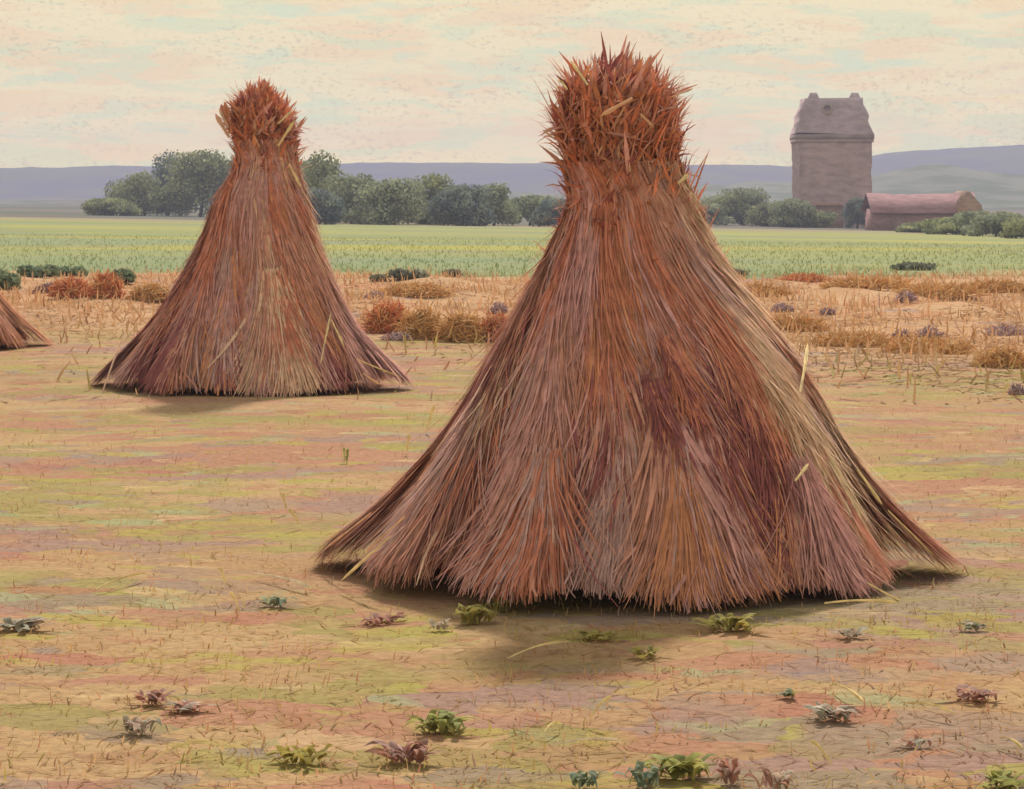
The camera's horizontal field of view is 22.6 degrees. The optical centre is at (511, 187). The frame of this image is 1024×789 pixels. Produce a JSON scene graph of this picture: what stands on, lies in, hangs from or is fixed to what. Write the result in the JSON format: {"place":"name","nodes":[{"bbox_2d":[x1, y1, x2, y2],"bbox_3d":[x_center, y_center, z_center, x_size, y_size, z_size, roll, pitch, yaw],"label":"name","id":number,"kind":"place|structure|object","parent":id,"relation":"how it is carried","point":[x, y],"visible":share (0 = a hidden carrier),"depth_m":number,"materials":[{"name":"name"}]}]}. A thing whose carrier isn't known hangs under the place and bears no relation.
{"place":"outdoors","nodes":[
{"label":"outdoors","id":0,"kind":"place"},
{"bbox_2d":[0,199,1023,788],"bbox_3d":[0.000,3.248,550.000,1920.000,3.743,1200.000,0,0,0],"label":"ground","id":1,"kind":"structure","parent":0,"point":[240,415],"depth_m":10.09,"materials":[{"name":"beige soil"}]},
{"bbox_2d":[0,268,21,289],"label":"shrub","id":2,"kind":"object","parent":1,"relation":"on","point":[13,279],"visible":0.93,"depth_m":42.87,"materials":[{"name":"green plant"}]},
{"bbox_2d":[0,293,55,349],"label":"straw stook","id":3,"kind":"object","parent":1,"relation":"on","point":[11,325],"visible":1,"depth_m":25.47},
{"bbox_2d":[0,616,62,631],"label":"weed","id":4,"kind":"object","parent":1,"relation":"on","point":[18,625],"visible":1,"depth_m":9.27,"materials":[{"name":"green plant"}]},
{"bbox_2d":[16,263,60,277],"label":"shrub","id":5,"kind":"object","parent":1,"relation":"on","point":[49,270],"visible":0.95,"depth_m":47.59,"materials":[{"name":"green plant"}]},
{"bbox_2d":[32,281,53,293],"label":"straw heap","id":6,"kind":"object","parent":1,"relation":"on","point":[48,285],"visible":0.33,"depth_m":40.66,"materials":[{"name":"plant"}]},
{"bbox_2d":[46,274,91,297],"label":"straw heap","id":7,"kind":"object","parent":1,"relation":"on","point":[71,286],"visible":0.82,"depth_m":36.62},
{"bbox_2d":[57,265,88,275],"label":"shrub","id":8,"kind":"object","parent":1,"relation":"on","point":[67,270],"visible":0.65,"depth_m":50.86,"materials":[{"name":"green plant"}]},
{"bbox_2d":[85,267,128,298],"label":"straw heap","id":9,"kind":"object","parent":1,"relation":"on","point":[107,284],"visible":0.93,"depth_m":36.21,"materials":[{"name":"orange plant"}]},
{"bbox_2d":[80,197,142,215],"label":"bush","id":10,"kind":"object","parent":1,"relation":"on","point":[102,206],"visible":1,"depth_m":242.09,"materials":[{"name":"green plant"}]},
{"bbox_2d":[96,572,146,589],"bbox_3d":[-1.554,1.564,10.233,0.014,0.026,0.391,0,0,22],"label":"loose straw","id":11,"kind":"object","parent":1,"relation":"on","point":[135,574],"visible":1,"depth_m":10.25,"materials":[{"name":"beige plant"}]},
{"bbox_2d":[112,268,136,282],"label":"shrub","id":12,"kind":"object","parent":1,"relation":"on","point":[129,275],"visible":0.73,"depth_m":43.28,"materials":[{"name":"green plant"}]},
{"bbox_2d":[112,715,161,734],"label":"weed","id":13,"kind":"object","parent":1,"relation":"on","point":[135,725],"visible":1,"depth_m":7.47,"materials":[{"name":"plant"}]},
{"bbox_2d":[104,170,180,215],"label":"tree","id":14,"kind":"object","parent":1,"relation":"on","point":[134,186],"visible":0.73,"depth_m":248.24,"materials":[{"name":"green plant"}]},
{"bbox_2d":[124,281,170,301],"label":"straw heap","id":15,"kind":"object","parent":1,"relation":"on","point":[154,292],"visible":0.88,"depth_m":35.91,"materials":[{"name":"brown plant"}]},
{"bbox_2d":[126,688,178,704],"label":"weed","id":16,"kind":"object","parent":1,"relation":"on","point":[157,696],"visible":1,"depth_m":7.86,"materials":[{"name":"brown plant"}]},
{"bbox_2d":[140,149,198,215],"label":"tree","id":17,"kind":"object","parent":1,"relation":"on","point":[159,165],"visible":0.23,"depth_m":260.52,"materials":[{"name":"green plant"}]},
{"bbox_2d":[156,740,208,757],"bbox_3d":[-0.919,1.566,7.179,0.011,0.020,0.232,0,0,32],"label":"loose straw","id":18,"kind":"object","parent":1,"relation":"on","point":[197,742],"visible":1,"depth_m":7.20,"materials":[{"name":"beige plant"}]},
{"bbox_2d":[161,699,222,712],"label":"weed","id":19,"kind":"object","parent":1,"relation":"on","point":[186,704],"visible":1,"depth_m":7.77,"materials":[{"name":"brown plant"}]},
{"bbox_2d":[162,149,231,216],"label":"tree","id":20,"kind":"object","parent":1,"relation":"on","point":[192,178],"visible":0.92,"depth_m":247.77,"materials":[{"name":"green plant"}]},
{"bbox_2d":[200,155,234,216],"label":"tree","id":21,"kind":"object","parent":1,"relation":"on","point":[211,195],"visible":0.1,"depth_m":248.00,"materials":[{"name":"green plant"}]},
{"bbox_2d":[91,75,414,396],"bbox_3d":[-2.109,0.371,20.528,2.333,2.546,2.352,0,0,44],"label":"straw stook","id":22,"kind":"object","parent":1,"relation":"on","point":[255,299],"visible":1,"depth_m":20.10,"materials":[{"name":"brown plant"}]},
{"bbox_2d":[257,595,299,606],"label":"weed","id":23,"kind":"object","parent":1,"relation":"on","point":[276,599],"visible":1,"depth_m":9.88,"materials":[{"name":"green plant"}]},
{"bbox_2d":[255,573,311,586],"bbox_3d":[-0.921,1.576,10.332,0.016,0.020,0.426,0,0,-37],"label":"loose straw","id":24,"kind":"object","parent":1,"relation":"on","point":[296,581],"visible":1,"depth_m":10.29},
{"bbox_2d":[264,744,350,765],"bbox_3d":[-0.569,1.583,7.168,0.191,0.045,0.193,0,0,-42],"label":"weed","id":25,"kind":"object","parent":1,"relation":"on","point":[305,755],"visible":1,"depth_m":7.17,"materials":[{"name":"green plant"}]},
{"bbox_2d":[306,187,348,224],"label":"bush","id":26,"kind":"object","parent":1,"relation":"on","point":[330,212],"visible":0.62,"depth_m":176.00,"materials":[{"name":"green plant"}]},
{"bbox_2d":[300,149,361,222],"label":"tree","id":27,"kind":"object","parent":1,"relation":"on","point":[318,173],"visible":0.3,"depth_m":194.79,"materials":[{"name":"green plant"}]},
{"bbox_2d":[319,173,381,223],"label":"tree","id":28,"kind":"object","parent":1,"relation":"on","point":[348,190],"visible":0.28,"depth_m":187.11,"materials":[{"name":"green plant"}]},
{"bbox_2d":[340,611,407,624],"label":"weed","id":29,"kind":"object","parent":1,"relation":"on","point":[378,618],"visible":1,"depth_m":9.53,"materials":[{"name":"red plant"}]},
{"bbox_2d":[369,274,390,280],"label":"shrub","id":30,"kind":"object","parent":1,"relation":"on","point":[376,276],"visible":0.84,"depth_m":45.62,"materials":[{"name":"green plant"}]},
{"bbox_2d":[357,297,409,333],"bbox_3d":[-1.377,1.383,28.029,0.710,0.438,0.551,0,0,0],"label":"straw heap","id":31,"kind":"object","parent":1,"relation":"on","point":[383,319],"visible":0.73,"depth_m":27.91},
{"bbox_2d":[346,177,429,224],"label":"tree","id":32,"kind":"object","parent":1,"relation":"on","point":[383,194],"visible":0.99,"depth_m":183.17,"materials":[{"name":"green plant"}]},
{"bbox_2d":[380,331,413,340],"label":"weed clump","id":33,"kind":"object","parent":1,"relation":"on","point":[394,336],"visible":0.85,"depth_m":26.57,"materials":[{"name":"plant"}]},
{"bbox_2d":[363,739,446,763],"bbox_3d":[-0.303,1.580,7.195,0.247,0.064,0.147,0,0,0],"label":"weed","id":34,"kind":"object","parent":1,"relation":"on","point":[417,751],"visible":1,"depth_m":7.19,"materials":[{"name":"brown plant"}]},
{"bbox_2d":[388,268,429,279],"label":"shrub","id":35,"kind":"object","parent":1,"relation":"on","point":[396,273],"visible":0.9,"depth_m":45.64,"materials":[{"name":"green plant"}]},
{"bbox_2d":[373,280,456,297],"bbox_3d":[-1.444,1.479,37.877,1.218,0.269,1.004,0,0,-19],"label":"straw heap","id":36,"kind":"object","parent":1,"relation":"on","point":[415,289],"visible":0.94,"depth_m":37.66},
{"bbox_2d":[393,305,446,339],"bbox_3d":[-0.924,1.401,26.881,0.650,0.377,0.512,0,0,0],"label":"straw heap","id":37,"kind":"object","parent":1,"relation":"on","point":[418,324],"visible":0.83,"depth_m":26.78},
{"bbox_2d":[391,172,457,224],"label":"tree","id":38,"kind":"object","parent":1,"relation":"on","point":[433,184],"visible":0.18,"depth_m":191.79,"materials":[{"name":"green plant"}]},
{"bbox_2d":[428,618,451,629],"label":"weed","id":39,"kind":"object","parent":1,"relation":"on","point":[443,623],"visible":1,"depth_m":9.35,"materials":[{"name":"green plant"}]},
{"bbox_2d":[404,709,482,733],"bbox_3d":[-0.211,1.579,7.565,0.236,0.059,0.175,0,0,-21],"label":"weed","id":40,"kind":"object","parent":1,"relation":"on","point":[442,720],"visible":1,"depth_m":7.57,"materials":[{"name":"green plant"}]},
{"bbox_2d":[442,268,463,276],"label":"shrub","id":41,"kind":"object","parent":1,"relation":"on","point":[454,272],"visible":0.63,"depth_m":50.47,"materials":[{"name":"green plant"}]},
{"bbox_2d":[428,305,488,341],"bbox_3d":[-0.547,1.413,26.613,0.656,0.378,0.521,0,0,0],"label":"straw heap","id":42,"kind":"object","parent":1,"relation":"on","point":[455,329],"visible":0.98,"depth_m":26.52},
{"bbox_2d":[425,183,496,225],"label":"tree","id":43,"kind":"object","parent":1,"relation":"on","point":[461,206],"visible":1,"depth_m":184.67,"materials":[{"name":"green plant"}]},
{"bbox_2d":[455,603,499,624],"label":"weed","id":44,"kind":"object","parent":1,"relation":"on","point":[470,614],"visible":1,"depth_m":9.48,"materials":[{"name":"green plant"}]},
{"bbox_2d":[479,311,507,341],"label":"straw heap","id":45,"kind":"object","parent":1,"relation":"on","point":[494,323],"visible":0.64,"depth_m":26.65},
{"bbox_2d":[485,595,508,611],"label":"weed","id":46,"kind":"object","parent":1,"relation":"on","point":[496,606],"visible":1,"depth_m":9.73,"materials":[{"name":"green plant"}]},
{"bbox_2d":[472,182,521,225],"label":"tree","id":47,"kind":"object","parent":1,"relation":"on","point":[502,207],"visible":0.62,"depth_m":191.39,"materials":[{"name":"green plant"}]},
{"bbox_2d":[488,301,510,313],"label":"weed clump","id":48,"kind":"object","parent":1,"relation":"on","point":[502,308],"visible":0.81,"depth_m":31.96,"materials":[{"name":"plant"}]},
{"bbox_2d":[0,264,1023,405],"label":"tangled straw","id":49,"kind":"object","parent":1,"relation":"on","point":[35,300],"visible":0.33,"depth_m":31.83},
{"bbox_2d":[0,322,1023,788],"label":"stubble","id":50,"kind":"object","parent":1,"relation":"on","point":[456,636],"visible":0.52,"depth_m":8.46,"materials":[{"name":"brown plant"}]},
{"bbox_2d":[0,233,1023,276],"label":"green crop","id":51,"kind":"object","parent":1,"relation":"on","point":[534,259],"visible":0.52,"depth_m":70.52,"materials":[{"name":"plant"}]},
{"bbox_2d":[500,194,558,225],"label":"tree","id":52,"kind":"object","parent":1,"relation":"on","point":[528,203],"visible":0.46,"depth_m":196.21,"materials":[{"name":"green plant"}]},
{"bbox_2d":[507,640,569,657],"bbox_3d":[0.096,1.565,8.734,0.013,0.021,0.401,0,0,32],"label":"loose straw","id":53,"kind":"object","parent":1,"relation":"on","point":[556,642],"visible":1,"depth_m":8.76,"materials":[{"name":"beige plant"}]},
{"bbox_2d":[529,198,565,226],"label":"bush","id":54,"kind":"object","parent":1,"relation":"on","point":[544,210],"visible":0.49,"depth_m":188.40,"materials":[{"name":"green plant"}]},
{"bbox_2d":[564,770,605,787],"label":"weed","id":55,"kind":"object","parent":1,"relation":"on","point":[581,778],"visible":1,"depth_m":6.91,"materials":[{"name":"green plant"}]},
{"bbox_2d":[551,737,621,745],"bbox_3d":[0.214,1.587,7.362,0.213,0.018,0.012,0,0,-15],"label":"loose straw","id":56,"kind":"object","parent":1,"relation":"on","point":[604,738],"visible":1,"depth_m":7.37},
{"bbox_2d":[569,628,630,640],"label":"weed","id":57,"kind":"object","parent":1,"relation":"on","point":[593,633],"visible":1,"depth_m":9.05,"materials":[{"name":"green plant"}]},
{"bbox_2d":[590,695,612,717],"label":"loose straw","id":58,"kind":"object","parent":1,"relation":"on","point":[606,698],"visible":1,"depth_m":7.67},
{"bbox_2d":[611,760,664,788],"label":"weed","id":59,"kind":"object","parent":1,"relation":"on","point":[652,777],"visible":1,"depth_m":6.91,"materials":[{"name":"green plant"}]},
{"bbox_2d":[305,33,978,616],"bbox_3d":[0.519,0.497,10.719,2.550,2.275,2.426,0,0,45],"label":"straw stook","id":60,"kind":"object","parent":1,"relation":"on","point":[643,405],"visible":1,"depth_m":10.13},
{"bbox_2d":[625,645,670,659],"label":"weed","id":61,"kind":"object","parent":1,"relation":"on","point":[651,650],"visible":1,"depth_m":8.68,"materials":[{"name":"green plant"}]},
{"bbox_2d":[632,752,758,780],"bbox_3d":[0.494,1.584,7.024,0.350,0.066,0.204,0,0,20],"label":"weed","id":62,"kind":"object","parent":1,"relation":"on","point":[692,765],"visible":0.88,"depth_m":7.01,"materials":[{"name":"green plant"}]},
{"bbox_2d":[700,203,736,225],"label":"bush","id":63,"kind":"object","parent":1,"relation":"on","point":[713,208],"visible":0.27,"depth_m":233.66,"materials":[{"name":"green plant"}]},
{"bbox_2d":[699,194,752,225],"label":"bush","id":64,"kind":"object","parent":1,"relation":"on","point":[728,201],"visible":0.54,"depth_m":243.42,"materials":[{"name":"green plant"}]},
{"bbox_2d":[711,757,746,784],"bbox_3d":[0.592,1.577,6.945,0.092,0.072,0.087,0,0,18],"label":"weed","id":65,"kind":"object","parent":1,"relation":"on","point":[725,770],"visible":1,"depth_m":6.93,"materials":[{"name":"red plant"}]},
{"bbox_2d":[689,613,773,631],"bbox_3d":[0.795,1.556,9.176,0.328,0.056,0.194,0,0,19],"label":"weed","id":66,"kind":"object","parent":1,"relation":"on","point":[730,621],"visible":1,"depth_m":9.17,"materials":[{"name":"green plant"}]},
{"bbox_2d":[716,186,770,225],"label":"tree","id":67,"kind":"object","parent":1,"relation":"on","point":[747,196],"visible":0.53,"depth_m":245.80,"materials":[{"name":"green plant"}]},
{"bbox_2d":[743,201,783,226],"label":"bush","id":68,"kind":"object","parent":1,"relation":"on","point":[760,215],"visible":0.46,"depth_m":235.21,"materials":[{"name":"green plant"}]},
{"bbox_2d":[741,768,798,788],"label":"weed","id":69,"kind":"object","parent":1,"relation":"on","point":[778,780],"visible":1,"depth_m":6.87,"materials":[{"name":"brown plant"}]},
{"bbox_2d":[745,280,798,296],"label":"straw heap","id":70,"kind":"object","parent":1,"relation":"on","point":[766,287],"visible":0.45,"depth_m":39.50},
{"bbox_2d":[769,302,795,311],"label":"weed clump","id":71,"kind":"object","parent":1,"relation":"on","point":[782,306],"visible":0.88,"depth_m":33.32,"materials":[{"name":"plant"}]},
{"bbox_2d":[775,688,798,697],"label":"weed","id":72,"kind":"object","parent":1,"relation":"on","point":[788,692],"visible":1,"depth_m":8.03,"materials":[{"name":"green plant"}]},
{"bbox_2d":[766,198,815,227],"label":"bush","id":73,"kind":"object","parent":1,"relation":"on","point":[795,207],"visible":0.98,"depth_m":228.12,"materials":[{"name":"green plant"}]},
{"bbox_2d":[769,311,832,331],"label":"straw heap","id":74,"kind":"object","parent":1,"relation":"on","point":[802,321],"visible":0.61,"depth_m":28.49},
{"bbox_2d":[776,271,831,282],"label":"straw heap","id":75,"kind":"object","parent":1,"relation":"on","point":[803,276],"visible":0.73,"depth_m":45.95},
{"bbox_2d":[775,206,837,227],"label":"bush","id":76,"kind":"object","parent":1,"relation":"on","point":[822,218],"visible":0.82,"depth_m":228.33,"materials":[{"name":"green plant"}]},
{"bbox_2d":[810,740,831,764],"bbox_3d":[0.848,1.553,7.054,0.062,0.070,0.011,0,0,0],"label":"loose straw","id":77,"kind":"object","parent":1,"relation":"on","point":[814,742],"visible":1,"depth_m":7.05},
{"bbox_2d":[818,306,837,315],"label":"weed clump","id":78,"kind":"object","parent":1,"relation":"on","point":[830,311],"visible":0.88,"depth_m":32.01,"materials":[{"name":"plant"}]},
{"bbox_2d":[802,701,859,720],"bbox_3d":[0.956,1.581,7.730,0.206,0.046,0.135,0,0,22],"label":"weed","id":79,"kind":"object","parent":1,"relation":"on","point":[830,712],"visible":1,"depth_m":7.72,"materials":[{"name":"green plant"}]},
{"bbox_2d":[790,93,873,227],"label":"stone tower","id":80,"kind":"structure","parent":1,"relation":"on","point":[831,140],"depth_m":241.04,"materials":[{"name":"grey stone"}]},
{"bbox_2d":[832,683,864,702],"bbox_3d":[1.044,1.565,7.978,0.010,0.017,0.288,0,0,-13],"label":"loose straw","id":81,"kind":"object","parent":1,"relation":"on","point":[857,695],"visible":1,"depth_m":7.93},
{"bbox_2d":[801,326,898,347],"bbox_3d":[3.393,1.492,25.744,1.009,0.200,0.762,0,0,0],"label":"straw heap","id":82,"kind":"object","parent":1,"relation":"on","point":[861,338],"visible":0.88,"depth_m":25.60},
{"bbox_2d":[841,197,864,228],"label":"bush","id":83,"kind":"object","parent":1,"relation":"on","point":[853,214],"visible":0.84,"depth_m":226.23,"materials":[{"name":"green plant"}]},
{"bbox_2d":[835,627,870,638],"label":"weed","id":84,"kind":"object","parent":1,"relation":"on","point":[849,633],"visible":1,"depth_m":8.98,"materials":[{"name":"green plant"}]},
{"bbox_2d":[825,599,900,603],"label":"loose straw","id":85,"kind":"object","parent":1,"relation":"on","point":[879,601],"visible":1,"depth_m":9.65,"materials":[{"name":"beige plant"}]},
{"bbox_2d":[818,271,921,289],"bbox_3d":[5.505,1.421,39.573,1.615,0.284,1.206,0,0,0],"label":"straw heap","id":86,"kind":"object","parent":1,"relation":"on","point":[878,282],"visible":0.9,"depth_m":39.32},
{"bbox_2d":[895,290,917,301],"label":"weed clump","id":87,"kind":"object","parent":1,"relation":"on","point":[911,297],"visible":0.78,"depth_m":35.83,"materials":[{"name":"plant"}]},
{"bbox_2d":[893,222,924,232],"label":"bush","id":88,"kind":"object","parent":1,"relation":"on","point":[909,227],"visible":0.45,"depth_m":189.03,"materials":[{"name":"green plant"}]},
{"bbox_2d":[889,260,936,270],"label":"shrub","id":89,"kind":"object","parent":1,"relation":"on","point":[903,265],"visible":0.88,"depth_m":56.73,"materials":[{"name":"green plant"}]},
{"bbox_2d":[890,734,938,747],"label":"weed","id":90,"kind":"object","parent":1,"relation":"on","point":[914,741],"visible":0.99,"depth_m":7.36,"materials":[{"name":"brown plant"}]},
{"bbox_2d":[861,191,981,230],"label":"barn","id":91,"kind":"structure","parent":1,"relation":"on","point":[885,212],"depth_m":206.53,"materials":[{"name":"brick"}]},
{"bbox_2d":[890,216,906,230],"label":"door","id":92,"kind":"structure","parent":91,"relation":"in","point":[895,221],"depth_m":206.19,"materials":[{"name":"wood"}]},
{"bbox_2d":[876,333,984,354],"bbox_3d":[4.031,1.501,24.910,1.125,0.228,0.828,0,0,0],"label":"straw heap","id":93,"kind":"object","parent":1,"relation":"on","point":[940,344],"visible":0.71,"depth_m":24.76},
{"bbox_2d":[916,325,945,337],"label":"weed clump","id":94,"kind":"object","parent":1,"relation":"on","point":[925,331],"visible":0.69,"depth_m":27.67,"materials":[{"name":"plant"}]},
{"bbox_2d":[906,702,955,713],"bbox_3d":[1.265,1.567,7.753,0.012,0.020,0.208,0,0,-36],"label":"loose straw","id":95,"kind":"object","parent":1,"relation":"on","point":[943,708],"visible":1,"depth_m":7.74,"materials":[{"name":"beige plant"}]},
{"bbox_2d":[889,280,991,297],"bbox_3d":[6.181,1.447,37.149,1.516,0.266,1.073,0,0,0],"label":"straw heap","id":96,"kind":"object","parent":1,"relation":"on","point":[953,290],"visible":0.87,"depth_m":36.92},
{"bbox_2d":[914,216,987,234],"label":"bush","id":97,"kind":"object","parent":1,"relation":"on","point":[943,225],"visible":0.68,"depth_m":175.87,"materials":[{"name":"green plant"}]},
{"bbox_2d":[928,684,1008,701],"bbox_3d":[1.423,1.572,7.978,0.220,0.038,0.151,0,0,33],"label":"weed","id":98,"kind":"object","parent":1,"relation":"on","point":[975,693],"visible":1,"depth_m":7.98,"materials":[{"name":"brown plant"}]},
{"bbox_2d":[956,620,985,630],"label":"weed","id":99,"kind":"object","parent":1,"relation":"on","point":[969,624],"visible":1,"depth_m":9.12,"materials":[{"name":"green plant"}]},
{"bbox_2d":[950,209,993,234],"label":"bush","id":100,"kind":"object","parent":1,"relation":"on","point":[965,217],"visible":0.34,"depth_m":175.16,"materials":[{"name":"green plant"}]},
{"bbox_2d":[960,211,1023,236],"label":"bush","id":101,"kind":"object","parent":1,"relation":"on","point":[992,222],"visible":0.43,"depth_m":164.40,"materials":[{"name":"green plant"}]},
{"bbox_2d":[963,276,1023,292],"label":"straw heap","id":102,"kind":"object","parent":1,"relation":"on","point":[990,284],"visible":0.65,"depth_m":40.93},
{"bbox_2d":[969,344,1023,367],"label":"straw heap","id":103,"kind":"object","parent":1,"relation":"on","point":[997,357],"visible":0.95,"depth_m":22.71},
{"bbox_2d":[978,769,1023,788],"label":"weed","id":104,"kind":"object","parent":1,"relation":"on","point":[998,776],"visible":1,"depth_m":6.82,"materials":[{"name":"green plant"}]},
{"bbox_2d":[979,323,1023,335],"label":"weed clump","id":105,"kind":"object","parent":1,"relation":"on","point":[1010,332],"visible":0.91,"depth_m":27.71,"materials":[{"name":"plant"}]},
{"bbox_2d":[998,217,1023,237],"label":"bush","id":106,"kind":"object","parent":1,"relation":"on","point":[1013,227],"visible":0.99,"depth_m":153.63,"materials":[{"name":"green plant"}]},
{"bbox_2d":[1007,381,1023,394],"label":"weed clump","id":107,"kind":"object","parent":1,"relation":"on","point":[1017,389],"visible":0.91,"depth_m":19.89,"materials":[{"name":"plant"}]},
{"bbox_2d":[0,145,1023,198],"bbox_3d":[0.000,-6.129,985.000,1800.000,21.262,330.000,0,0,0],"label":"hills","id":108,"kind":"structure","parent":0,"point":[85,182],"depth_m":951.02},
{"bbox_2d":[0,163,1023,207],"bbox_3d":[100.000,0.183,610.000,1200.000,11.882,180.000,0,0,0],"label":"ridge","id":109,"kind":"structure","parent":0,"point":[996,190],"depth_m":577.21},
{"bbox_2d":[0,0,1023,167],"label":"sky","id":110,"kind":"structure","parent":0,"point":[83,82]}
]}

